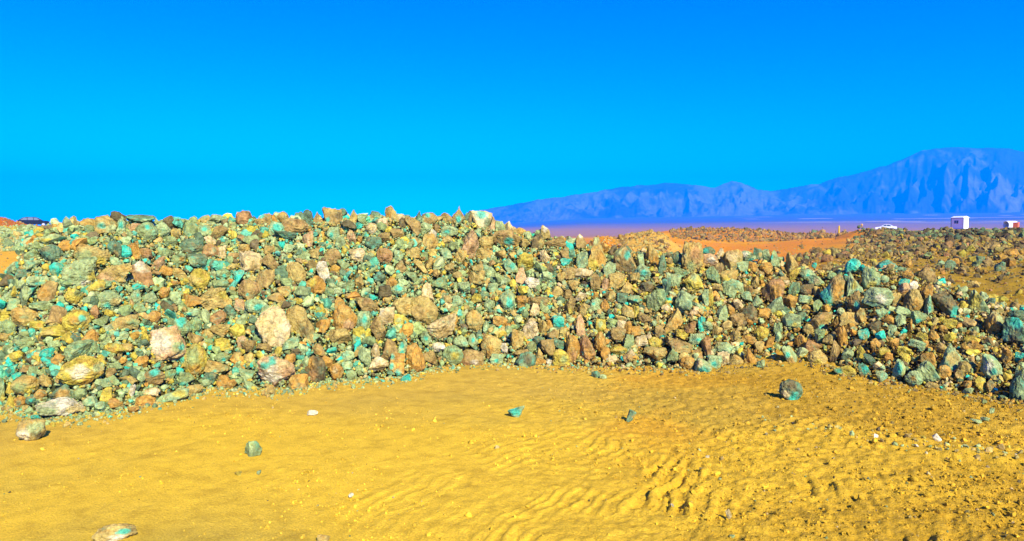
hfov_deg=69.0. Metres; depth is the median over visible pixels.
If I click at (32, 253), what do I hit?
rock
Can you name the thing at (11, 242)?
gravel
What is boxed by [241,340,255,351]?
rock
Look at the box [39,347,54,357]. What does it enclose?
rock
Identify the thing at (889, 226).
white car
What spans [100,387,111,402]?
rock
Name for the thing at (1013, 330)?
boulder
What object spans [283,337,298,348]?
rock
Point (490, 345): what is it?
boulder
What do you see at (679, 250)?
gravel
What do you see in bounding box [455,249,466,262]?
rock
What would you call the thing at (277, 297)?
rock
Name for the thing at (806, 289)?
rock
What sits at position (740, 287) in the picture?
rock
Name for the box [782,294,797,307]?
rock
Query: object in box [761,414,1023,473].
gravel
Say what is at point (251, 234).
rubble
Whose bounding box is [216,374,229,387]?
rock
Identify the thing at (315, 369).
boulder
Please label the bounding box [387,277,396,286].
rock
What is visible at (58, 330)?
rock
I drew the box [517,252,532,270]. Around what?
rock
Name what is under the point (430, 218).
rock
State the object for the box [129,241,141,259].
rock
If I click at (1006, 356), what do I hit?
rock
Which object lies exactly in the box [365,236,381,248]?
rock
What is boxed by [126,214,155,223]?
rock
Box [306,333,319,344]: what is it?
rock
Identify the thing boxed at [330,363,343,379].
rock
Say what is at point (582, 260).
rock
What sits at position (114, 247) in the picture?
rock
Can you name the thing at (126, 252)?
rock
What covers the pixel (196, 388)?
rock
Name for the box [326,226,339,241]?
rock
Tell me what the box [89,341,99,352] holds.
rock
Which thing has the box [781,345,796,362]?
rock
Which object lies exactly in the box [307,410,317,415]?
rock
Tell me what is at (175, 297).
rock
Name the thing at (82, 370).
boulder
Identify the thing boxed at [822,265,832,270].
rock
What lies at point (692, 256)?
boulder
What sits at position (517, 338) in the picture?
rock
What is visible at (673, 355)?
rock
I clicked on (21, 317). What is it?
boulder
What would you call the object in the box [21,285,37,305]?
rock
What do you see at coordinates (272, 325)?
boulder
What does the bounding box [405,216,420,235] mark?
rock
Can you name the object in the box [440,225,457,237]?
rock
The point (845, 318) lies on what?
rock
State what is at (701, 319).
rock
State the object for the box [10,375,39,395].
boulder
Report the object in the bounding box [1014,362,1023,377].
rock
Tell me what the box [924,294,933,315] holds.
rock
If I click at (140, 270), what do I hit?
boulder
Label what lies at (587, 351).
boulder
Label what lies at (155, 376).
boulder
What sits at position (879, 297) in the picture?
boulder
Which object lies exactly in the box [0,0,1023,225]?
sky
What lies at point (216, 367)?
boulder
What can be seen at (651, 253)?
rock
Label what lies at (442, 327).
boulder
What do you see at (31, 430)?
boulder
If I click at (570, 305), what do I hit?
rock
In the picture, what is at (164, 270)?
rock
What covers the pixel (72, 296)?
rock
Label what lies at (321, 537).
rock
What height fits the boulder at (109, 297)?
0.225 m
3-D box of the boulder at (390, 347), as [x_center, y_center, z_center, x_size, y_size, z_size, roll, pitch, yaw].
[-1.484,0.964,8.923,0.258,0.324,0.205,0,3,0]
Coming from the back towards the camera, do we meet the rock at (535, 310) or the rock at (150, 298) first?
the rock at (535, 310)
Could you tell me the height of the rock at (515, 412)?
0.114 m
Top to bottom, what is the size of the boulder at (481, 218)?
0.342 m
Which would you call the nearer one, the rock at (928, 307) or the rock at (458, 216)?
the rock at (928, 307)
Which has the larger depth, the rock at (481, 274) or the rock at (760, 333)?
the rock at (481, 274)
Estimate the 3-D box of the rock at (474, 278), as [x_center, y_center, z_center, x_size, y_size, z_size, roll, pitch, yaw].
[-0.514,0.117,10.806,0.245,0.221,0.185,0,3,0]
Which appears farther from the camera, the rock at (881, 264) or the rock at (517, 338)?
the rock at (881, 264)
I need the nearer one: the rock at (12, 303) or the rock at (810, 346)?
the rock at (12, 303)
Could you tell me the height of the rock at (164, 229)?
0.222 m
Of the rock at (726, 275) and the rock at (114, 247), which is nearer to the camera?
the rock at (114, 247)
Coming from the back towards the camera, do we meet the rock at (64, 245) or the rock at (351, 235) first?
the rock at (351, 235)
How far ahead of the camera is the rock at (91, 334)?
7.57 m
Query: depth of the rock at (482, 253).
11.29 m
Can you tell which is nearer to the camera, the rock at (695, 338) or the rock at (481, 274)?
the rock at (695, 338)
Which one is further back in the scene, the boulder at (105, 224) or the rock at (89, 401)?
the boulder at (105, 224)
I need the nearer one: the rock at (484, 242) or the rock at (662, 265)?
the rock at (662, 265)
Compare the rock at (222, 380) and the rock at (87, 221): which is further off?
the rock at (87, 221)
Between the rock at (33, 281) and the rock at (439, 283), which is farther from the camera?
the rock at (439, 283)
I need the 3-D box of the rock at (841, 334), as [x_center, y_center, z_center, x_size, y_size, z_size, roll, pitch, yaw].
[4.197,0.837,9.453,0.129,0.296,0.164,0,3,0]
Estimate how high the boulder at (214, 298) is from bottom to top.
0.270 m
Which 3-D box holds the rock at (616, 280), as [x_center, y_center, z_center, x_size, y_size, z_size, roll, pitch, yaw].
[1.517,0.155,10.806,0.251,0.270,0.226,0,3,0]
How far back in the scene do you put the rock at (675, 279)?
10.76 m
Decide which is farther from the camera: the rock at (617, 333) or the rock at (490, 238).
the rock at (490, 238)
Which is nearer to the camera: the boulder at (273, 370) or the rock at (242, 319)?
the boulder at (273, 370)
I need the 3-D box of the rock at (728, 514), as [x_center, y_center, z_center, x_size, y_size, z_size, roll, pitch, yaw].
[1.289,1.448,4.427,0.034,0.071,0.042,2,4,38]
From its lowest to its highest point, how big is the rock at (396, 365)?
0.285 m
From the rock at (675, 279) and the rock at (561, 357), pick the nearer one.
the rock at (561, 357)
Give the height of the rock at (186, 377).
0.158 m
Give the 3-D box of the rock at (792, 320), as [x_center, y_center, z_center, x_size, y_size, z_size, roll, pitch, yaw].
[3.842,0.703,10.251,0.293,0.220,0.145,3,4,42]
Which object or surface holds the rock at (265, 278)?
on the mound
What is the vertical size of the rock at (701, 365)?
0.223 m
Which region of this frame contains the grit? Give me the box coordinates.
[2,356,1023,540]
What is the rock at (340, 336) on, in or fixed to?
on the mound
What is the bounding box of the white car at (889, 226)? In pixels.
[875,224,896,228]
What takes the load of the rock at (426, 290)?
on the mound
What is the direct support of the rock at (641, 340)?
on the mound
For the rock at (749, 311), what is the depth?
10.33 m
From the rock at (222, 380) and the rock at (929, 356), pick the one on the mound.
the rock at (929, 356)
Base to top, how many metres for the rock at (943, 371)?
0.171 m
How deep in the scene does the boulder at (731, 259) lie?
11.37 m
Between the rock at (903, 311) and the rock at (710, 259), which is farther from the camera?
the rock at (710, 259)
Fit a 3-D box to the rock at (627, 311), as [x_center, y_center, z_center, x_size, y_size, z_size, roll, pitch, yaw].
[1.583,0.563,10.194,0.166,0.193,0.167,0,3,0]
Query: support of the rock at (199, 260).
on the mound
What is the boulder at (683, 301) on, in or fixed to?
on the mound
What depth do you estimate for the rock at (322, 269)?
9.69 m
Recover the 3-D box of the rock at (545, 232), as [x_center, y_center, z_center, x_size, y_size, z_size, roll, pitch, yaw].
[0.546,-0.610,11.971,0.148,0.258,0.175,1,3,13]
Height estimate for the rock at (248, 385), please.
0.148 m
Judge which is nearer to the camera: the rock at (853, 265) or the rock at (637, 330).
the rock at (637, 330)
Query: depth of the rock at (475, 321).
10.05 m
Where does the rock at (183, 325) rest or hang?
on the mound
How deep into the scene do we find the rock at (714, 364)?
9.32 m
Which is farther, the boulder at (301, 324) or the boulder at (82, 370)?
the boulder at (301, 324)
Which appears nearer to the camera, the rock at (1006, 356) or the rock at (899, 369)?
the rock at (1006, 356)
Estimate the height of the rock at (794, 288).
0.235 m
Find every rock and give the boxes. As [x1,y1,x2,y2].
[0,377,5,402]
[2,319,16,335]
[4,395,15,410]
[5,364,17,376]
[6,298,19,311]
[16,337,34,348]
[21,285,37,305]
[23,249,39,259]
[24,260,40,270]
[26,276,48,286]
[27,366,37,377]
[29,301,52,311]
[37,375,51,386]
[38,234,66,243]
[39,325,71,336]
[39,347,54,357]
[49,262,63,275]
[58,240,70,250]
[64,288,84,304]
[78,218,94,226]
[81,329,98,340]
[82,396,97,407]
[86,280,105,290]
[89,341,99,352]
[94,378,112,387]
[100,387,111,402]
[103,343,124,353]
[107,241,121,258]
[115,219,125,235]
[115,314,139,329]
[121,245,131,258]
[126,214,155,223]
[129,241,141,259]
[134,355,148,367]
[135,395,155,405]
[141,291,156,303]
[143,387,160,396]
[148,311,160,323]
[151,256,164,269]
[155,222,170,237]
[157,246,173,256]
[159,265,172,277]
[169,291,181,304]
[171,253,185,266]
[173,317,191,336]
[178,372,194,383]
[179,239,203,253]
[182,222,197,237]
[183,293,201,307]
[186,253,207,268]
[186,384,202,394]
[190,317,201,332]
[197,225,211,235]
[202,244,218,256]
[202,372,217,382]
[209,324,230,336]
[210,310,226,324]
[211,225,228,238]
[214,337,232,350]
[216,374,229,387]
[224,304,236,318]
[235,313,247,324]
[236,210,251,227]
[239,368,254,379]
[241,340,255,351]
[244,380,258,389]
[245,299,265,313]
[245,441,261,456]
[254,213,271,226]
[256,269,274,288]
[261,385,275,395]
[262,253,278,269]
[267,292,285,302]
[268,221,284,237]
[273,230,296,238]
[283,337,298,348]
[285,353,295,362]
[288,374,308,388]
[302,231,313,248]
[306,275,325,294]
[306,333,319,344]
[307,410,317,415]
[316,261,329,282]
[316,319,330,332]
[317,534,329,540]
[324,249,340,265]
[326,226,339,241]
[328,328,351,344]
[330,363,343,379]
[347,229,355,244]
[349,248,365,262]
[355,297,378,312]
[356,311,370,329]
[358,347,370,365]
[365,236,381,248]
[368,356,388,371]
[370,316,385,340]
[377,248,392,264]
[379,307,394,324]
[385,205,398,224]
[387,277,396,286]
[388,353,404,375]
[391,283,406,295]
[392,297,411,315]
[393,314,408,324]
[397,340,407,354]
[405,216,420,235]
[413,258,426,273]
[420,222,432,234]
[420,282,433,299]
[422,212,437,225]
[422,233,438,249]
[423,351,436,363]
[431,342,445,351]
[432,277,446,289]
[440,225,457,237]
[442,345,462,365]
[451,207,464,226]
[453,335,468,348]
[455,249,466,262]
[465,310,484,331]
[468,271,482,285]
[475,248,492,259]
[477,269,484,284]
[478,236,493,248]
[482,236,493,247]
[483,264,495,278]
[488,217,495,234]
[500,289,514,310]
[503,258,517,273]
[506,221,512,229]
[508,406,524,416]
[512,329,523,349]
[515,267,526,284]
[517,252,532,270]
[522,318,538,339]
[528,296,549,305]
[529,303,539,315]
[531,233,544,250]
[540,339,554,356]
[541,225,550,239]
[545,236,565,247]
[552,315,563,327]
[552,349,569,366]
[565,297,575,314]
[565,334,579,363]
[566,240,575,260]
[574,268,592,278]
[576,234,586,250]
[576,252,587,267]
[576,314,585,338]
[590,274,600,291]
[594,331,605,352]
[604,261,615,277]
[608,272,624,289]
[609,327,625,340]
[621,304,634,318]
[626,409,636,421]
[630,326,644,335]
[634,264,651,281]
[634,335,648,346]
[643,346,666,360]
[644,243,657,265]
[658,255,666,275]
[666,272,681,287]
[666,348,678,362]
[673,267,688,277]
[680,356,695,368]
[684,272,703,293]
[689,333,704,344]
[694,357,711,371]
[698,316,704,331]
[703,246,715,253]
[703,253,717,267]
[706,266,720,283]
[707,354,722,368]
[708,355,721,368]
[714,342,733,353]
[716,305,727,321]
[717,351,729,364]
[719,269,737,282]
[722,280,737,298]
[725,509,731,518]
[730,278,743,293]
[730,313,743,326]
[742,251,755,261]
[742,305,757,318]
[743,347,756,363]
[753,326,768,340]
[766,296,783,313]
[769,250,779,266]
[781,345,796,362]
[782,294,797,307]
[782,313,800,328]
[785,252,798,274]
[788,282,799,296]
[789,269,798,280]
[800,269,815,280]
[800,284,813,294]
[804,340,821,352]
[807,349,827,363]
[808,275,824,285]
[811,312,831,329]
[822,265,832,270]
[830,340,839,361]
[833,365,855,376]
[837,325,847,347]
[839,312,858,325]
[845,258,860,273]
[848,290,862,312]
[856,308,866,323]
[876,260,897,270]
[892,359,905,379]
[894,306,910,318]
[898,283,909,293]
[904,370,923,384]
[908,339,926,350]
[910,310,927,323]
[917,267,935,284]
[920,352,935,364]
[921,284,933,298]
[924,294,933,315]
[937,365,951,379]
[1001,347,1011,363]
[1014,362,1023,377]
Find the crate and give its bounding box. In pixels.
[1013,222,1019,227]
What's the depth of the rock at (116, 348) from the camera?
7.58 m
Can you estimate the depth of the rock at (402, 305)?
9.50 m
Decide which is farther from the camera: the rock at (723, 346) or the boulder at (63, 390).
the rock at (723, 346)
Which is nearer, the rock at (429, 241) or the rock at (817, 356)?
the rock at (817, 356)
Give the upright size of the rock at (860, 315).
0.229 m
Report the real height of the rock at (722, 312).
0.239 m
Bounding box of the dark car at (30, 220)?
[16,217,49,224]
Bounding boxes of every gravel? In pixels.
[0,217,50,250]
[0,236,846,271]
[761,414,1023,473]
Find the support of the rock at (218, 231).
on the mound
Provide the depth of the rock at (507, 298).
10.37 m
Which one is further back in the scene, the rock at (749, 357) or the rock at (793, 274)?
the rock at (793, 274)
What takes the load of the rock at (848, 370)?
on the mound
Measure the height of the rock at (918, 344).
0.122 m
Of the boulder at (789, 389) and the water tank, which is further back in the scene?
the water tank
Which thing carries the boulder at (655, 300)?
on the mound
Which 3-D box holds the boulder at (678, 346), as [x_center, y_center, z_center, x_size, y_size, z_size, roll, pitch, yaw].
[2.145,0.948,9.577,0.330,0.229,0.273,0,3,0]
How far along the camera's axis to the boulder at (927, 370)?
8.20 m
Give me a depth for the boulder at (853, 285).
10.22 m
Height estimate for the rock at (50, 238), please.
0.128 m
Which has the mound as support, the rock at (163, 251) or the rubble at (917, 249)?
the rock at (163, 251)
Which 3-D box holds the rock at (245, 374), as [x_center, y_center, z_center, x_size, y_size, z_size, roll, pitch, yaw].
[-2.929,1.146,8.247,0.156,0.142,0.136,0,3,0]
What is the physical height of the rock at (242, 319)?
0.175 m
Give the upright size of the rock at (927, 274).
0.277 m
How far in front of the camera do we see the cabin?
170.16 m
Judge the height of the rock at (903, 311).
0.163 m
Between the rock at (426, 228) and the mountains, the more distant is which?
the mountains
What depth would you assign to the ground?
5.61 m
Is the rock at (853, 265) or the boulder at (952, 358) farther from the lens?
the rock at (853, 265)
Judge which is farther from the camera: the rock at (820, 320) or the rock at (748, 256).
the rock at (748, 256)
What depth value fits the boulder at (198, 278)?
9.17 m
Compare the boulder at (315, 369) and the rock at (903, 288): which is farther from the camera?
the rock at (903, 288)
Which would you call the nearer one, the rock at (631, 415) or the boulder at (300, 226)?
the rock at (631, 415)
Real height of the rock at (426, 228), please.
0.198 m
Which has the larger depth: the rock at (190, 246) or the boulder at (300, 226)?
the boulder at (300, 226)
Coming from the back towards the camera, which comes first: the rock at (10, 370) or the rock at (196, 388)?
the rock at (196, 388)
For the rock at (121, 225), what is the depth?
9.18 m
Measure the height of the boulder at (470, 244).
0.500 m
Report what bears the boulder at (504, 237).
on the mound
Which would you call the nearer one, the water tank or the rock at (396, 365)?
the rock at (396, 365)
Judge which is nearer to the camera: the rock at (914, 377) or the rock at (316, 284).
the rock at (914, 377)
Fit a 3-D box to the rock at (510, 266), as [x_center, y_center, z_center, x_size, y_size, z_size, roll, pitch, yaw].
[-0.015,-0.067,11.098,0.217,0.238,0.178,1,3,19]
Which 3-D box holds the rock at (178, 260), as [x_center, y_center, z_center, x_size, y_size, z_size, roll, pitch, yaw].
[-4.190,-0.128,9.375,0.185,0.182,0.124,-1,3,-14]
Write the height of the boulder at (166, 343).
0.454 m
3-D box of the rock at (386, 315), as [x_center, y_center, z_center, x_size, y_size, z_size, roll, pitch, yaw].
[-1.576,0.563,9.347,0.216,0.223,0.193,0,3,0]
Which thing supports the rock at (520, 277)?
on the mound
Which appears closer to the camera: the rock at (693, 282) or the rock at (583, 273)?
the rock at (693, 282)
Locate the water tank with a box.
[1003,221,1016,227]
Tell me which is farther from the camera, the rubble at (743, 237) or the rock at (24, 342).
the rubble at (743, 237)
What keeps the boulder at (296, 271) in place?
on the mound
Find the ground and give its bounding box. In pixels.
[0,212,1023,540]
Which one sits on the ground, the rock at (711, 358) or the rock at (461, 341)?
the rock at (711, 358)
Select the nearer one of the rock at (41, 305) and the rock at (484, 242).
the rock at (41, 305)
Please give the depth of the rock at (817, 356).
9.28 m
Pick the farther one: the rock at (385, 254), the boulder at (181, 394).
the rock at (385, 254)
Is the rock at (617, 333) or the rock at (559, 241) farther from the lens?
the rock at (559, 241)
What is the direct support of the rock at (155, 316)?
on the mound
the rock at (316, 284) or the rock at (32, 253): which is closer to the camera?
the rock at (32, 253)
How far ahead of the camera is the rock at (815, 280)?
10.99 m
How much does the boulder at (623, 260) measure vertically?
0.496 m
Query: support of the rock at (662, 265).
on the mound
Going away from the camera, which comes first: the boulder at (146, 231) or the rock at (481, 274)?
the boulder at (146, 231)
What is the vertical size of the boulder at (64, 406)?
0.185 m
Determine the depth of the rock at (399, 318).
9.35 m
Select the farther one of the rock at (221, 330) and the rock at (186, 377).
the rock at (221, 330)
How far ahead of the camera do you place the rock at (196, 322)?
8.60 m
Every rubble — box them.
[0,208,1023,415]
[588,226,849,252]
[642,227,1023,313]
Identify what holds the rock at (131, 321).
on the mound
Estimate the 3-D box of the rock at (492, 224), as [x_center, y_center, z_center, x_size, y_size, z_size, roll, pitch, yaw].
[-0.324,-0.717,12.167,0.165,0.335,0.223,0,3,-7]
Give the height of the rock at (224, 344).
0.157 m
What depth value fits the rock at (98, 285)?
8.14 m
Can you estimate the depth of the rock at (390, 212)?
11.15 m
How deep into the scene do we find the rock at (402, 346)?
9.02 m
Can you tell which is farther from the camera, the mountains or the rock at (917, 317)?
the mountains
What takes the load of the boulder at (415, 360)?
on the mound
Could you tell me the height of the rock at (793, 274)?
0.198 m
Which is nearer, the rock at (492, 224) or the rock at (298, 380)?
the rock at (298, 380)
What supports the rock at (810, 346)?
on the ground
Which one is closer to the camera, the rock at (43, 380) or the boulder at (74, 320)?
the rock at (43, 380)
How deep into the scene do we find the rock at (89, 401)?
7.01 m
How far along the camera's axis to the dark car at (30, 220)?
117.74 m
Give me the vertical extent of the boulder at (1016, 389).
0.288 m
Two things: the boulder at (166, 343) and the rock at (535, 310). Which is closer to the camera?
the boulder at (166, 343)
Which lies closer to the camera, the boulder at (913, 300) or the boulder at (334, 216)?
the boulder at (913, 300)
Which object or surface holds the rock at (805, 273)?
on the mound
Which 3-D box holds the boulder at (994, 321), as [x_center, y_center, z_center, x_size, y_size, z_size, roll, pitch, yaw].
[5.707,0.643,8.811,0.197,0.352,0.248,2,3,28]
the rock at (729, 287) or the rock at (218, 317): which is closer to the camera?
the rock at (218, 317)
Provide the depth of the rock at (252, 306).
8.87 m
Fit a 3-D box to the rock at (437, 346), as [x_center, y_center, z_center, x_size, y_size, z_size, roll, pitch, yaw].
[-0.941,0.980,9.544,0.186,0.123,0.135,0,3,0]
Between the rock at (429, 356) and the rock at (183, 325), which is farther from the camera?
the rock at (429, 356)
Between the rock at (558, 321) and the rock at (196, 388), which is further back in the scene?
the rock at (558, 321)
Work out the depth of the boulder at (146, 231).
9.32 m
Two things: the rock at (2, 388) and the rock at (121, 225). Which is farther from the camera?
the rock at (121, 225)
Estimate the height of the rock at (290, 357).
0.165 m
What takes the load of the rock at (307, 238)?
on the mound
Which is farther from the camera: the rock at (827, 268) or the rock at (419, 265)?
the rock at (827, 268)
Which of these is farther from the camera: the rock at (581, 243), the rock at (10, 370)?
the rock at (581, 243)
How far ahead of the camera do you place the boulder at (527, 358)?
9.43 m
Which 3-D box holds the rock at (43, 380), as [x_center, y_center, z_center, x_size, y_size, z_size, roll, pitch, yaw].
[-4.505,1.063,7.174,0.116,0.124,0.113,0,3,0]
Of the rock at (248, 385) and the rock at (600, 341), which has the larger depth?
the rock at (600, 341)
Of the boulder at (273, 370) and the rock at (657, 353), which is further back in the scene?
the rock at (657, 353)
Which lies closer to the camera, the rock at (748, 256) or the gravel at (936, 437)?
the gravel at (936, 437)
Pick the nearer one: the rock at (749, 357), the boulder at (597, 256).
the rock at (749, 357)
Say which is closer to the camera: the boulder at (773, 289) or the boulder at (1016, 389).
the boulder at (1016, 389)
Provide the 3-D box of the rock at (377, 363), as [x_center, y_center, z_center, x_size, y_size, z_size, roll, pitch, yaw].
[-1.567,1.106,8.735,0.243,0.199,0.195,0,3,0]
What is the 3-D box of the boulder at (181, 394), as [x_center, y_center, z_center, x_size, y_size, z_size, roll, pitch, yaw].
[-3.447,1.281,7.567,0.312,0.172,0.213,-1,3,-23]
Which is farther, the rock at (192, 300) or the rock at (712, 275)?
the rock at (712, 275)
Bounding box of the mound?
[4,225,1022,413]
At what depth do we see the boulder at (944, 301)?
9.20 m
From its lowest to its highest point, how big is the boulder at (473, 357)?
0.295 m
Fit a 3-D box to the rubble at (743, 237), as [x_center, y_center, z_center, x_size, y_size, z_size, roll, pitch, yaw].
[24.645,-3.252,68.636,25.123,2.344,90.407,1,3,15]
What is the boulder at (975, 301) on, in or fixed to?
on the mound
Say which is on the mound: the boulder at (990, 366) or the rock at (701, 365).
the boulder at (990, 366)
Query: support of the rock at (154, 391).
on the mound
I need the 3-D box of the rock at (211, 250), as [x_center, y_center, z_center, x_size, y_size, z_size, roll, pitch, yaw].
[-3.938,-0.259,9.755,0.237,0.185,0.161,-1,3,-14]
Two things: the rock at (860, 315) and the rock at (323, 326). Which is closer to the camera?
the rock at (323, 326)
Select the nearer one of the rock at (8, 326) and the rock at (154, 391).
the rock at (154, 391)
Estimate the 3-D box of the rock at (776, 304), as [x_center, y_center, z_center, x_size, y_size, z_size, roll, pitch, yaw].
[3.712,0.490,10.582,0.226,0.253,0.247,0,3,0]
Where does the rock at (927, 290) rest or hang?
on the mound
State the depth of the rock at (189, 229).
9.97 m
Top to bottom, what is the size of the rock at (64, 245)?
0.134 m
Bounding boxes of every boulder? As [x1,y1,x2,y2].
[10,307,38,328]
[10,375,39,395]
[15,418,45,440]
[34,397,83,415]
[37,280,58,302]
[39,244,62,262]
[49,384,74,398]
[56,356,104,387]
[61,257,96,286]
[61,309,90,332]
[63,339,93,360]
[73,243,110,266]
[91,523,136,540]
[94,215,117,236]
[97,290,121,310]
[98,263,131,285]
[129,260,154,286]
[135,222,157,242]
[143,368,164,385]
[147,325,186,362]
[158,388,188,401]
[179,343,206,378]
[188,268,210,290]
[199,287,231,310]
[204,360,229,374]
[238,279,261,299]
[239,250,262,273]
[255,305,290,347]
[257,356,294,386]
[282,218,308,235]
[286,262,305,285]
[286,305,317,342]
[304,355,325,382]
[322,207,342,226]
[332,304,356,331]
[381,339,397,362]
[405,342,425,372]
[409,295,437,325]
[425,313,455,338]
[459,349,484,365]
[461,229,478,258]
[471,210,492,230]
[481,334,501,357]
[492,229,514,249]
[516,351,535,366]
[579,335,595,360]
[586,237,606,270]
[613,246,636,276]
[646,289,665,311]
[664,335,692,353]
[665,308,683,331]
[675,290,693,313]
[681,241,704,272]
[719,249,742,269]
[761,278,784,301]
[778,379,802,399]
[819,274,846,306]
[847,271,863,296]
[862,266,880,289]
[863,287,894,308]
[903,288,923,311]
[916,361,940,381]
[931,291,958,317]
[938,343,961,370]
[967,289,989,315]
[980,353,1002,379]
[984,310,1003,335]
[1001,317,1023,344]
[1009,375,1023,400]
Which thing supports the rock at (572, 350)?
on the ground
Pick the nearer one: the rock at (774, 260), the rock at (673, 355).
the rock at (673, 355)
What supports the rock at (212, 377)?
on the mound
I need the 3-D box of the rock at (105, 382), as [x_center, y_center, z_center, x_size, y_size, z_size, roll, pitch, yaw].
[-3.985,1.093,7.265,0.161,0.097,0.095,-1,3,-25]
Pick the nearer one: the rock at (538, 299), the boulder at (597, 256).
the rock at (538, 299)
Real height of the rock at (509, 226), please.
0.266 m
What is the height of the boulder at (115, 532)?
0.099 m
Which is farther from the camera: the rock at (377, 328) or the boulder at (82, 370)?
the rock at (377, 328)
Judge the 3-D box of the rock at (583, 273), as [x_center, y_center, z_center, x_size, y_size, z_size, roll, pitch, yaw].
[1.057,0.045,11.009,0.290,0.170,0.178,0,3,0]
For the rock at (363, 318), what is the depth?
9.18 m
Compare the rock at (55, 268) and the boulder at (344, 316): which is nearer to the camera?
the rock at (55, 268)
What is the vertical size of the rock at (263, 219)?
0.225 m
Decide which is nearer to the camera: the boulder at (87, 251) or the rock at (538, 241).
the boulder at (87, 251)
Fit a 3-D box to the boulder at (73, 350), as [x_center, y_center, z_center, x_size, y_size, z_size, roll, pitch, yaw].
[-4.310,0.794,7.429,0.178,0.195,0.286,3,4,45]
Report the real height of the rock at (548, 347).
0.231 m
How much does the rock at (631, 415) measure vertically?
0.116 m
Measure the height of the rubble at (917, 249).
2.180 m
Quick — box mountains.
[451,147,1023,223]
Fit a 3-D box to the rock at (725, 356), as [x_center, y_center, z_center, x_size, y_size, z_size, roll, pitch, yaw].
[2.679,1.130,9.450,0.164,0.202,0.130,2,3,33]
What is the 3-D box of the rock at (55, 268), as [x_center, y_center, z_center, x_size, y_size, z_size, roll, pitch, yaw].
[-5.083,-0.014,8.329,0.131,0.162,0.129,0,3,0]
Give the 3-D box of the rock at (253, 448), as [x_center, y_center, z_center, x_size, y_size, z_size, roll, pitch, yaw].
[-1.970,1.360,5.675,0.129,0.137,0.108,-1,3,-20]
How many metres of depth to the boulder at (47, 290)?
7.99 m
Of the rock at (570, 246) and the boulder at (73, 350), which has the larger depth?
the rock at (570, 246)
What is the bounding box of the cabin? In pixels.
[951,216,969,228]
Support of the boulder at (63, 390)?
on the mound
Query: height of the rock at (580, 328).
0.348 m
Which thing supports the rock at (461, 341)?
on the mound
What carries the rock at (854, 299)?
on the mound
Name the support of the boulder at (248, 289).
on the mound
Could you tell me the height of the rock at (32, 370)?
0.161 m
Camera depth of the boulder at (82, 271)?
8.15 m
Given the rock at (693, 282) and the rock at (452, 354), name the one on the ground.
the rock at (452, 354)
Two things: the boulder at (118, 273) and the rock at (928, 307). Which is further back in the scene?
the rock at (928, 307)
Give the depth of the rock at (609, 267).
11.03 m
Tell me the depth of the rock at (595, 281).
10.70 m
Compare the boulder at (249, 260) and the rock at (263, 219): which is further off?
the rock at (263, 219)
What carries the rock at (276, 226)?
on the mound
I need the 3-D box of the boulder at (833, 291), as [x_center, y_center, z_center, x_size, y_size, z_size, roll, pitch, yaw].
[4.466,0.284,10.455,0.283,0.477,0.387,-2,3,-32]
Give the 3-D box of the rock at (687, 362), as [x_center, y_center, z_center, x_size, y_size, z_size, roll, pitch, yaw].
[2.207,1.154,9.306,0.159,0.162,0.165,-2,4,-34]
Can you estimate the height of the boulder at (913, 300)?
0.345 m
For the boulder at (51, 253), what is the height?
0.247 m
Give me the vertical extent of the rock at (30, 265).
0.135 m
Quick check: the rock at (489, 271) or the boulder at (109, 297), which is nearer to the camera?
the boulder at (109, 297)
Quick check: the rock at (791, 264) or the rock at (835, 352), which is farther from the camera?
the rock at (791, 264)
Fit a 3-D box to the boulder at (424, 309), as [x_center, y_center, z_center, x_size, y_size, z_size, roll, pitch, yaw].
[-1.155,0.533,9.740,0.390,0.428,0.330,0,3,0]
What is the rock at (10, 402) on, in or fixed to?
on the mound
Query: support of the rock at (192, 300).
on the mound
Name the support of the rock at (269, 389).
on the ground
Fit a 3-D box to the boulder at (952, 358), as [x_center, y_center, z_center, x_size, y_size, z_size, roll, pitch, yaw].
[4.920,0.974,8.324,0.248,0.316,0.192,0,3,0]
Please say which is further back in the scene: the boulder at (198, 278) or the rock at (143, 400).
the boulder at (198, 278)
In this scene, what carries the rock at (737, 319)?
on the mound
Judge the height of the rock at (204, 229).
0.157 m
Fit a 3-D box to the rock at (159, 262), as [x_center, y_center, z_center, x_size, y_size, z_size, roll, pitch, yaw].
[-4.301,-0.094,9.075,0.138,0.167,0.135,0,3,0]
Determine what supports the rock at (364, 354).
on the mound
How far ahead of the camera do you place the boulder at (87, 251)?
8.47 m
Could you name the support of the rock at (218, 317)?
on the mound
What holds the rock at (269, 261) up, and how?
on the mound
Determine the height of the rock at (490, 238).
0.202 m
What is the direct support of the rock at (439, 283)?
on the mound
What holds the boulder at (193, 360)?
on the mound
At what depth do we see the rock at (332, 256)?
9.96 m
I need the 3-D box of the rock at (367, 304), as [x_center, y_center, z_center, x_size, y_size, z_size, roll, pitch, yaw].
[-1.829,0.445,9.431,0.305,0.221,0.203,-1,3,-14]
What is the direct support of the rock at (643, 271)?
on the mound
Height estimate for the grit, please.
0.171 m
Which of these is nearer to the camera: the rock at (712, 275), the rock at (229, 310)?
the rock at (229, 310)
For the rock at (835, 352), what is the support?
on the mound

